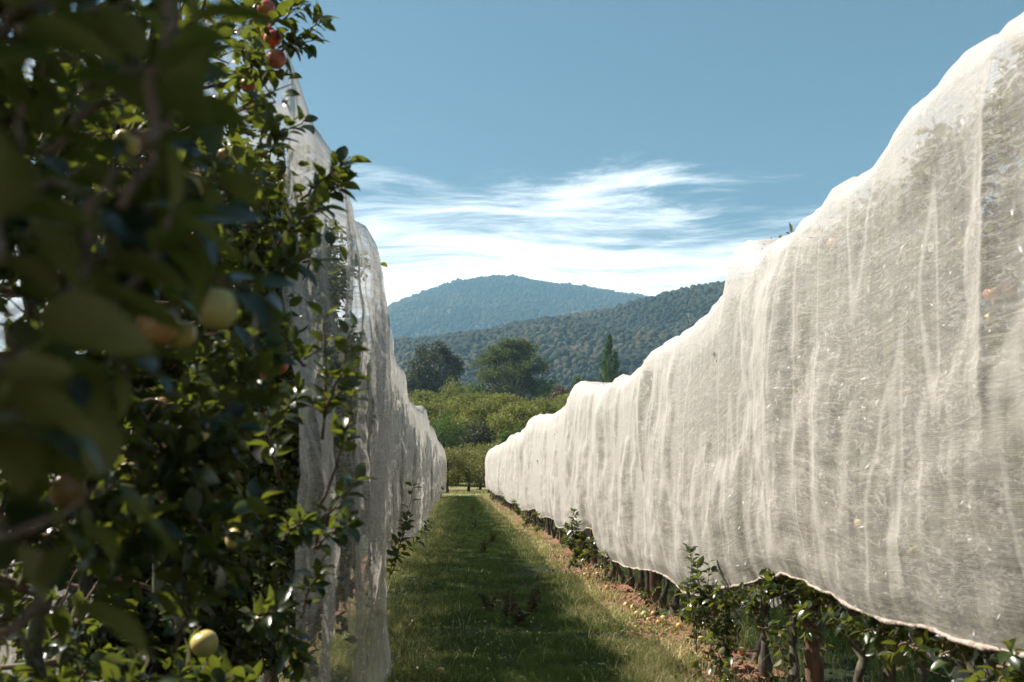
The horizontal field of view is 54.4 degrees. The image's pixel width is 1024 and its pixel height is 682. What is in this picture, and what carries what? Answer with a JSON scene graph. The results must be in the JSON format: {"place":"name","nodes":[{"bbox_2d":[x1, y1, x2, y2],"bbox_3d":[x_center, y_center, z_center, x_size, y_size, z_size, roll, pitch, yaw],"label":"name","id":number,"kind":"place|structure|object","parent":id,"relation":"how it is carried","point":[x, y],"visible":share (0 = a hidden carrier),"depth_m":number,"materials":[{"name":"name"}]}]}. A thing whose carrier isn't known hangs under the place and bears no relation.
{"place":"outdoors","nodes":[
{"label":"outdoors","id":0,"kind":"place"},
{"bbox_2d":[470,516,476,527],"bbox_3d":[-1.106,5.383,29.633,0.260,0.374,0.188,-5,-9,34],"label":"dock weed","id":1,"kind":"object","parent":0,"point":[473,523],"visible":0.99,"depth_m":29.62,"materials":[{"name":"green plant"}]},
{"bbox_2d":[368,282,607,339],"bbox_3d":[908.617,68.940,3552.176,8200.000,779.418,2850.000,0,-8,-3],"label":"mountain","id":2,"kind":"structure","parent":0,"point":[480,319],"depth_m":3115.88,"materials":[{"name":"plant"}]},
{"bbox_2d":[351,274,648,340],"bbox_3d":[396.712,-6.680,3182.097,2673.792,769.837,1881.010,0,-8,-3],"label":"mountain forest","id":3,"kind":"object","parent":2,"relation":"on","point":[476,304],"visible":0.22,"depth_m":3444.29,"materials":[{"name":"plant"}]},
{"bbox_2d":[0,457,1023,681],"bbox_3d":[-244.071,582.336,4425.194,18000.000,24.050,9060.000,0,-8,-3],"label":"ground","id":4,"kind":"structure","parent":0,"point":[849,674],"depth_m":10.50,"materials":[{"name":"green plant"}]},
{"bbox_2d":[0,0,244,360],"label":"apple tree","id":5,"kind":"object","parent":4,"relation":"on","point":[219,311],"visible":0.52,"depth_m":1.72,"materials":[{"name":"green plant"}]},
{"bbox_2d":[0,70,287,681],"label":"apple tree","id":6,"kind":"object","parent":4,"relation":"on","point":[134,608],"visible":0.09,"depth_m":4.16,"materials":[{"name":"green plant"}]},
{"bbox_2d":[0,0,297,654],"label":"apple tree","id":7,"kind":"object","parent":4,"relation":"on","point":[42,379],"visible":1,"depth_m":0.85,"materials":[{"name":"green plant"}]},
{"bbox_2d":[0,18,446,681],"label":"net","id":8,"kind":"object","parent":7,"relation":"on","point":[390,436],"visible":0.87,"depth_m":6.24,"materials":[{"name":"white fabric"}]},
{"bbox_2d":[0,0,325,681],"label":"apple tree","id":9,"kind":"object","parent":4,"relation":"on","point":[197,494],"visible":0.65,"depth_m":2.18,"materials":[{"name":"green plant"}]},
{"bbox_2d":[0,0,344,681],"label":"apple tree","id":10,"kind":"object","parent":4,"relation":"on","point":[236,645],"visible":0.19,"depth_m":4.15,"materials":[{"name":"green plant"}]},
{"bbox_2d":[0,0,373,681],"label":"apple tree","id":11,"kind":"object","parent":4,"relation":"on","point":[204,644],"visible":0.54,"depth_m":2.94,"materials":[{"name":"green plant"}]},
{"bbox_2d":[0,0,379,681],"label":"apple tree","id":12,"kind":"object","parent":4,"relation":"on","point":[68,652],"visible":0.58,"depth_m":3.52,"materials":[{"name":"green plant"}]},
{"bbox_2d":[92,138,336,681],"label":"apple tree","id":13,"kind":"object","parent":4,"relation":"on","point":[267,651],"visible":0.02,"depth_m":4.87,"materials":[{"name":"green plant"}]},
{"bbox_2d":[182,171,319,638],"bbox_3d":[-1.687,0.710,5.739,1.310,3.448,1.275,0,-8,1],"label":"apple tree","id":14,"kind":"object","parent":4,"relation":"on","point":[282,504],"visible":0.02,"depth_m":5.71,"materials":[{"name":"green plant"}]},
{"bbox_2d":[233,219,359,677],"bbox_3d":[-1.737,0.807,6.417,1.302,3.420,1.373,-6,-10,37],"label":"apple tree","id":15,"kind":"object","parent":4,"relation":"on","point":[288,551],"visible":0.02,"depth_m":6.25,"materials":[{"name":"green plant"}]},
{"bbox_2d":[247,230,347,656],"bbox_3d":[-1.795,0.878,6.997,1.349,3.471,1.067,0,-8,-2],"label":"apple tree","id":16,"kind":"object","parent":4,"relation":"on","point":[330,265],"depth_m":7.05,"materials":[{"name":"green plant"}]},
{"bbox_2d":[261,247,387,681],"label":"apple tree","id":17,"kind":"object","parent":4,"relation":"on","point":[337,286],"visible":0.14,"depth_m":7.55,"materials":[{"name":"green plant"}]},
{"bbox_2d":[307,317,363,633],"bbox_3d":[-1.971,1.329,10.195,1.019,3.428,1.093,-3,-8,20],"label":"apple tree","id":18,"kind":"object","parent":4,"relation":"on","point":[352,500],"depth_m":10.15,"materials":[{"name":"green plant"}]},
{"bbox_2d":[321,351,370,615],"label":"apple tree","id":19,"kind":"object","parent":4,"relation":"on","point":[362,450],"visible":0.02,"depth_m":11.44,"materials":[{"name":"green plant"}]},
{"bbox_2d":[293,306,400,639],"bbox_3d":[-1.720,1.155,8.876,1.456,3.354,0.976,0,-8,-3],"label":"apple tree","id":20,"kind":"object","parent":4,"relation":"on","point":[341,467],"visible":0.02,"depth_m":9.06,"materials":[{"name":"green plant"}]},
{"bbox_2d":[333,360,374,610],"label":"apple tree","id":21,"kind":"object","parent":4,"relation":"on","point":[366,512],"visible":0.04,"depth_m":12.01,"materials":[{"name":"green plant"}]},
{"bbox_2d":[339,369,373,602],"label":"apple tree","id":22,"kind":"object","parent":4,"relation":"on","point":[347,566],"visible":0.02,"depth_m":12.57,"materials":[{"name":"green plant"}]},
{"bbox_2d":[306,310,424,646],"bbox_3d":[-1.688,1.224,9.453,1.436,3.408,1.074,-5,-9,33],"label":"apple tree","id":23,"kind":"object","parent":4,"relation":"on","point":[407,524],"visible":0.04,"depth_m":9.46,"materials":[{"name":"green plant"}]},
{"bbox_2d":[345,360,385,591],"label":"apple tree","id":24,"kind":"object","parent":4,"relation":"on","point":[368,451],"visible":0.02,"depth_m":13.34,"materials":[{"name":"green plant"}]},
{"bbox_2d":[358,391,397,584],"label":"apple tree","id":25,"kind":"object","parent":4,"relation":"on","point":[369,448],"visible":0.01,"depth_m":13.95,"materials":[{"name":"green plant"}]},
{"bbox_2d":[364,395,396,579],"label":"apple tree","id":26,"kind":"object","parent":4,"relation":"on","point":[366,571],"depth_m":15.12,"materials":[{"name":"green plant"}]},
{"bbox_2d":[352,361,433,580],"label":"apple tree","id":27,"kind":"object","parent":4,"relation":"on","point":[425,526],"visible":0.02,"depth_m":14.70,"materials":[{"name":"green plant"}]},
{"bbox_2d":[378,407,408,560],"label":"apple tree","id":28,"kind":"object","parent":4,"relation":"on","point":[401,472],"visible":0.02,"depth_m":18.51,"materials":[{"name":"green plant"}]},
{"bbox_2d":[391,406,403,518],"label":"apple tree","id":29,"kind":"object","parent":4,"relation":"on","point":[401,484],"visible":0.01,"depth_m":19.19,"materials":[{"name":"green plant"}]},
{"bbox_2d":[395,381,404,498],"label":"apple tree","id":30,"kind":"object","parent":4,"relation":"on","point":[398,398],"visible":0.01,"depth_m":17.62,"materials":[{"name":"green plant"}]},
{"bbox_2d":[396,373,421,395],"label":"broad tree","id":31,"kind":"object","parent":4,"relation":"on","point":[412,386],"visible":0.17,"depth_m":238.21,"materials":[{"name":"green plant"}]},
{"bbox_2d":[408,389,443,402],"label":"walnut tree","id":32,"kind":"object","parent":4,"relation":"on","point":[419,396],"visible":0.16,"depth_m":198.80,"materials":[{"name":"green plant"}]},
{"bbox_2d":[404,340,467,398],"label":"gum tree","id":33,"kind":"object","parent":4,"relation":"on","point":[424,371],"visible":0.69,"depth_m":257.08,"materials":[{"name":"green plant"}]},
{"bbox_2d":[415,400,456,424],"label":"walnut tree","id":34,"kind":"object","parent":4,"relation":"on","point":[433,410],"visible":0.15,"depth_m":141.20,"materials":[{"name":"green plant"}]},
{"bbox_2d":[429,412,473,483],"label":"dense tree","id":35,"kind":"object","parent":4,"relation":"on","point":[444,439],"visible":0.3,"depth_m":115.22,"materials":[{"name":"green plant"}]},
{"bbox_2d":[435,375,472,399],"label":"broad tree","id":36,"kind":"object","parent":4,"relation":"on","point":[453,387],"visible":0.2,"depth_m":223.64,"materials":[{"name":"green plant"}]},
{"bbox_2d":[433,414,479,449],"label":"walnut tree","id":37,"kind":"object","parent":4,"relation":"on","point":[459,419],"visible":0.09,"depth_m":124.65,"materials":[{"name":"green plant"}]},
{"bbox_2d":[445,446,468,492],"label":"apple tree","id":38,"kind":"object","parent":4,"relation":"on","point":[453,473],"visible":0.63,"depth_m":86.49,"materials":[{"name":"green plant"}]},
{"bbox_2d":[440,392,490,417],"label":"walnut tree","id":39,"kind":"object","parent":4,"relation":"on","point":[456,403],"visible":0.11,"depth_m":158.12,"materials":[{"name":"green plant"}]},
{"bbox_2d":[448,442,484,491],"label":"apple tree","id":40,"kind":"object","parent":4,"relation":"on","point":[467,455],"visible":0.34,"depth_m":93.36,"materials":[{"name":"green plant"}]},
{"bbox_2d":[466,381,485,396],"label":"broad tree","id":41,"kind":"object","parent":4,"relation":"on","point":[473,386],"visible":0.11,"depth_m":234.06,"materials":[{"name":"green plant"}]},
{"bbox_2d":[457,421,497,486],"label":"dense tree","id":42,"kind":"object","parent":4,"relation":"on","point":[483,433],"visible":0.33,"depth_m":110.88,"materials":[{"name":"green plant"}]},
{"bbox_2d":[461,391,499,402],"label":"walnut tree","id":43,"kind":"object","parent":4,"relation":"on","point":[483,395],"visible":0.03,"depth_m":179.12,"materials":[{"name":"green plant"}]},
{"bbox_2d":[464,440,501,492],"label":"apple tree","id":44,"kind":"object","parent":4,"relation":"on","point":[479,460],"visible":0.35,"depth_m":86.26,"materials":[{"name":"green plant"}]},
{"bbox_2d":[479,540,489,553],"bbox_3d":[-0.551,4.142,19.994,0.304,0.304,0.162,-6,-9,36],"label":"dock weed","id":45,"kind":"object","parent":4,"relation":"on","point":[484,546],"visible":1,"depth_m":20.00,"materials":[{"name":"green plant"}]},
{"bbox_2d":[456,398,517,444],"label":"walnut tree","id":46,"kind":"object","parent":4,"relation":"on","point":[477,411],"visible":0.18,"depth_m":141.00,"materials":[{"name":"green plant"}]},
{"bbox_2d":[478,592,496,611],"bbox_3d":[-0.287,3.034,11.569,0.226,0.230,0.178,0,-8,-3],"label":"dock weed","id":47,"kind":"object","parent":4,"relation":"on","point":[486,601],"visible":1,"depth_m":11.58,"materials":[{"name":"green plant"}]},
{"bbox_2d":[489,533,495,542],"bbox_3d":[-0.463,4.576,23.122,0.189,0.267,0.210,3,-8,-22],"label":"dock weed","id":48,"kind":"object","parent":4,"relation":"on","point":[492,537],"visible":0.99,"depth_m":23.09,"materials":[{"name":"green plant"}]},
{"bbox_2d":[488,430,514,447],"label":"dense tree","id":49,"kind":"object","parent":4,"relation":"on","point":[503,436],"visible":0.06,"depth_m":109.00,"materials":[{"name":"green plant"}]},
{"bbox_2d":[484,392,529,423],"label":"walnut tree","id":50,"kind":"object","parent":4,"relation":"on","point":[505,398],"visible":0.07,"depth_m":157.95,"materials":[{"name":"green plant"}]},
{"bbox_2d":[498,587,517,616],"bbox_3d":[-0.060,2.907,11.047,0.271,0.376,0.167,4,-9,-28],"label":"dock weed","id":51,"kind":"object","parent":4,"relation":"on","point":[507,610],"visible":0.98,"depth_m":11.03,"materials":[{"name":"green plant"}]},
{"bbox_2d":[469,336,557,401],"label":"gum tree","id":52,"kind":"object","parent":4,"relation":"on","point":[516,355],"visible":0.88,"depth_m":248.39,"materials":[{"name":"green plant"}]},
{"bbox_2d":[485,401,542,443],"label":"walnut tree","id":53,"kind":"object","parent":4,"relation":"on","point":[521,414],"visible":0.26,"depth_m":124.81,"materials":[{"name":"green plant"}]},
{"bbox_2d":[489,487,545,531],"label":"apple tree","id":54,"kind":"object","parent":4,"relation":"on","point":[503,502],"visible":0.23,"depth_m":29.70,"materials":[{"name":"green plant"}]},
{"bbox_2d":[513,422,526,432],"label":"dense tree","id":55,"kind":"object","parent":4,"relation":"on","point":[521,428],"visible":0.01,"depth_m":113.78,"materials":[{"name":"green plant"}]},
{"bbox_2d":[510,608,530,624],"bbox_3d":[0.106,2.929,10.587,0.223,0.183,0.207,-6,-10,37],"label":"dock weed","id":56,"kind":"object","parent":4,"relation":"on","point":[519,617],"visible":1,"depth_m":10.57,"materials":[{"name":"green plant"}]},
{"bbox_2d":[526,587,543,612],"bbox_3d":[0.262,3.012,11.591,0.186,0.305,0.256,-2,-8,14],"label":"dock weed","id":57,"kind":"object","parent":4,"relation":"on","point":[537,601],"visible":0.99,"depth_m":11.57,"materials":[{"name":"green plant"}]},
{"bbox_2d":[509,395,561,431],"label":"walnut tree","id":58,"kind":"object","parent":4,"relation":"on","point":[541,405],"visible":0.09,"depth_m":142.71,"materials":[{"name":"green plant"}]},
{"bbox_2d":[521,512,556,535],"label":"apple tree","id":59,"kind":"object","parent":4,"relation":"on","point":[526,520],"visible":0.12,"depth_m":25.67,"materials":[{"name":"green plant"}]},
{"bbox_2d":[330,533,750,681],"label":"clover","id":60,"kind":"object","parent":4,"relation":"on","point":[489,643],"visible":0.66,"depth_m":9.34,"materials":[{"name":"green plant"}]},
{"bbox_2d":[536,383,555,400],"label":"broad tree","id":61,"kind":"object","parent":4,"relation":"on","point":[544,393],"visible":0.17,"depth_m":240.84,"materials":[{"name":"green plant"}]},
{"bbox_2d":[537,434,554,537],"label":"apple tree","id":62,"kind":"object","parent":4,"relation":"on","point":[552,531],"visible":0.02,"depth_m":25.19,"materials":[{"name":"brown plant"}]},
{"bbox_2d":[547,518,550,534],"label":"apple tree","id":63,"kind":"object","parent":4,"relation":"on","point":[548,531],"visible":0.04,"depth_m":26.45,"materials":[{"name":"brown plant"}]},
{"bbox_2d":[532,511,566,542],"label":"apple tree","id":64,"kind":"object","parent":4,"relation":"on","point":[542,521],"visible":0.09,"depth_m":22.71,"materials":[{"name":"green plant"}]},
{"bbox_2d":[548,402,564,411],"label":"walnut tree","id":65,"kind":"object","parent":4,"relation":"on","point":[560,405],"visible":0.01,"depth_m":157.50,"materials":[{"name":"green plant"}]},
{"bbox_2d":[547,384,571,404],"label":"broad tree","id":66,"kind":"object","parent":4,"relation":"on","point":[561,390],"visible":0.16,"depth_m":215.24,"materials":[{"name":"green plant"}]},
{"bbox_2d":[550,394,569,407],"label":"walnut tree","id":67,"kind":"object","parent":4,"relation":"on","point":[562,399],"visible":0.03,"depth_m":179.53,"materials":[{"name":"green plant"}]},
{"bbox_2d":[559,528,563,543],"bbox_3d":[1.181,3.306,23.447,0.137,3.200,0.127,4,-8,-27],"label":"trellis post","id":68,"kind":"object","parent":4,"relation":"on","point":[561,534],"visible":0.09,"depth_m":23.25,"materials":[{"name":"brown wood"}]},
{"bbox_2d":[571,374,586,388],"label":"broad tree","id":69,"kind":"object","parent":4,"relation":"on","point":[577,379],"visible":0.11,"depth_m":241.69,"materials":[{"name":"green plant"}]},
{"bbox_2d":[561,422,612,576],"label":"apple tree","id":70,"kind":"object","parent":4,"relation":"on","point":[567,526],"visible":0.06,"depth_m":15.80,"materials":[{"name":"green plant"}]},
{"bbox_2d":[334,547,841,681],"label":"leaf litter","id":71,"kind":"object","parent":4,"relation":"on","point":[642,618],"visible":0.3,"depth_m":10.72,"materials":[{"name":"brown plant"}]},
{"bbox_2d":[561,380,617,578],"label":"apple tree","id":72,"kind":"object","parent":4,"relation":"on","point":[577,551],"visible":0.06,"depth_m":15.44,"materials":[{"name":"green plant"}]},
{"bbox_2d":[588,458,596,564],"bbox_3d":[1.448,2.580,18.049,0.131,3.200,0.135,1,-9,-9],"label":"trellis post","id":73,"kind":"object","parent":4,"relation":"on","point":[591,536],"visible":0.07,"depth_m":17.83,"materials":[{"name":"brown wood"}]},
{"bbox_2d":[575,440,624,582],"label":"apple tree","id":74,"kind":"object","parent":4,"relation":"on","point":[587,552],"visible":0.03,"depth_m":14.82,"materials":[{"name":"green plant"}]},
{"bbox_2d":[597,334,621,382],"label":"poplar tree","id":75,"kind":"object","parent":4,"relation":"on","point":[606,369],"visible":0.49,"depth_m":232.81,"materials":[{"name":"green plant"}]},
{"bbox_2d":[593,409,644,591],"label":"apple tree","id":76,"kind":"object","parent":4,"relation":"on","point":[641,581],"visible":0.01,"depth_m":13.78,"materials":[{"name":"green plant"}]},
{"bbox_2d":[614,416,634,586],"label":"apple tree","id":77,"kind":"object","parent":4,"relation":"on","point":[631,581],"depth_m":14.23,"materials":[{"name":"green plant"}]},
{"bbox_2d":[622,393,649,596],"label":"apple tree","id":78,"kind":"object","parent":4,"relation":"on","point":[647,584],"visible":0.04,"depth_m":13.15,"materials":[{"name":"green plant"}]},
{"bbox_2d":[628,394,662,593],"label":"apple tree","id":79,"kind":"object","parent":4,"relation":"on","point":[659,517],"visible":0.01,"depth_m":12.55,"materials":[{"name":"brown plant"}]},
{"bbox_2d":[643,359,659,604],"bbox_3d":[1.765,1.822,12.504,0.149,3.200,0.112,3,-9,-25],"label":"trellis post","id":80,"kind":"object","parent":4,"relation":"on","point":[653,577],"visible":0.12,"depth_m":12.29,"materials":[{"name":"brown wood"}]},
{"bbox_2d":[485,12,1023,680],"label":"net","id":81,"kind":"object","parent":80,"relation":"attached to","point":[735,328],"visible":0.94,"depth_m":5.45,"materials":[{"name":"white fabric"}]},
{"bbox_2d":[641,375,671,608],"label":"apple tree","id":82,"kind":"object","parent":4,"relation":"on","point":[663,598],"visible":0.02,"depth_m":11.92,"materials":[{"name":"brown plant"}]},
{"bbox_2d":[659,463,695,615],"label":"apple tree","id":83,"kind":"object","parent":4,"relation":"on","point":[674,607],"visible":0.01,"depth_m":11.40,"materials":[{"name":"brown plant"}]},
{"bbox_2d":[636,381,719,623],"bbox_3d":[1.825,1.607,10.876,0.983,3.033,0.876,0,-8,-2],"label":"apple tree","id":84,"kind":"object","parent":4,"relation":"on","point":[644,596],"visible":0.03,"depth_m":10.83,"materials":[{"name":"green plant"}]},
{"bbox_2d":[538,554,831,681],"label":"clods","id":85,"kind":"object","parent":4,"relation":"on","point":[753,669],"visible":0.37,"depth_m":9.85,"materials":[{"name":"brown soil"}]},
{"bbox_2d":[668,383,728,631],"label":"apple tree","id":86,"kind":"object","parent":4,"relation":"on","point":[687,554],"visible":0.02,"depth_m":10.22,"materials":[{"name":"green plant"}]},
{"bbox_2d":[681,331,731,643],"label":"apple tree","id":87,"kind":"object","parent":4,"relation":"on","point":[713,613],"visible":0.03,"depth_m":9.23,"materials":[{"name":"green plant"}]},
{"bbox_2d":[697,355,739,638],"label":"apple tree","id":88,"kind":"object","parent":4,"relation":"on","point":[724,591],"visible":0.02,"depth_m":9.79,"materials":[{"name":"green plant"}]},
{"bbox_2d":[672,301,794,681],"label":"apple tree","id":89,"kind":"object","parent":4,"relation":"on","point":[701,605],"visible":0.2,"depth_m":7.86,"materials":[{"name":"green plant"}]},
{"bbox_2d":[673,335,795,663],"bbox_3d":[1.918,1.232,8.655,1.111,3.191,1.180,0,-8,-2],"label":"apple tree","id":90,"kind":"object","parent":4,"relation":"on","point":[757,650],"visible":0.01,"depth_m":8.46,"materials":[{"name":"green plant"}]},
{"bbox_2d":[737,647,745,654],"bbox_3d":[2.060,2.781,8.929,0.075,0.075,0.075,-6,-10,39],"label":"fallen apple","id":91,"kind":"object","parent":4,"relation":"on","point":[740,651],"visible":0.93,"depth_m":8.90,"materials":[{"name":"yellow plant"}]},
{"bbox_2d":[695,223,826,681],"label":"apple tree","id":92,"kind":"object","parent":4,"relation":"on","point":[785,584],"visible":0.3,"depth_m":7.38,"materials":[{"name":"green plant"}]},
{"bbox_2d":[792,270,823,681],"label":"trellis post","id":93,"kind":"object","parent":4,"relation":"on","point":[814,665],"visible":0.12,"depth_m":6.82,"materials":[{"name":"brown wood"}]},
{"bbox_2d":[734,588,949,678],"bbox_3d":[0.376,5.894,36.617,0.003,0.015,72.000,0,-8,-3],"label":"trellis wire","id":94,"kind":"object","parent":93,"relation":"attached to","point":[863,642],"visible":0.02,"depth_m":5.94,"materials":[{"name":"grey metal"}]},
{"bbox_2d":[773,215,888,681],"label":"apple tree","id":95,"kind":"object","parent":4,"relation":"on","point":[816,598],"visible":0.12,"depth_m":6.44,"materials":[{"name":"green plant"}]},
{"bbox_2d":[797,189,938,681],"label":"apple tree","id":96,"kind":"object","parent":4,"relation":"on","point":[888,676],"visible":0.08,"depth_m":5.84,"materials":[{"name":"green plant"}]},
{"bbox_2d":[825,182,1023,681],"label":"apple tree","id":97,"kind":"object","parent":4,"relation":"on","point":[867,623],"visible":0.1,"depth_m":5.21,"materials":[{"name":"green plant"}]},
{"bbox_2d":[875,39,1023,681],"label":"apple tree","id":98,"kind":"object","parent":4,"relation":"on","point":[945,650],"visible":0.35,"depth_m":4.71,"materials":[{"name":"green plant"}]},
{"bbox_2d":[949,56,1023,681],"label":"apple tree","id":99,"kind":"object","parent":4,"relation":"on","point":[1009,662],"visible":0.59,"depth_m":4.29,"materials":[{"name":"green plant"}]},
{"bbox_2d":[994,44,1023,681],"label":"apple tree","id":100,"kind":"object","parent":4,"relation":"on","point":[1016,196],"visible":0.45,"depth_m":4.00,"materials":[{"name":"green plant"}]},
{"bbox_2d":[0,0,1023,350],"label":"sky","id":101,"kind":"structure","parent":0,"point":[628,146],"materials":[{"name":"blue"}]},
{"bbox_2d":[304,505,801,681],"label":"seeding grass","id":102,"kind":"structure","parent":0,"point":[619,597],"depth_m":9.59,"materials":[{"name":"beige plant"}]},
{"bbox_2d":[532,263,1009,429],"bbox_3d":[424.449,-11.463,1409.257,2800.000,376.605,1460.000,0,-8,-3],"label":"hills","id":103,"kind":"structure","parent":0,"point":[982,308],"depth_m":1123.08,"materials":[{"name":"green plant"}]},
{"bbox_2d":[367,281,859,399],"bbox_3d":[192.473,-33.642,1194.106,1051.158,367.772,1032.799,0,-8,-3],"label":"hill forest","id":104,"kind":"object","parent":103,"relation":"on","point":[647,326],"visible":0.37,"depth_m":1241.19,"materials":[{"name":"green plant"}]}
]}

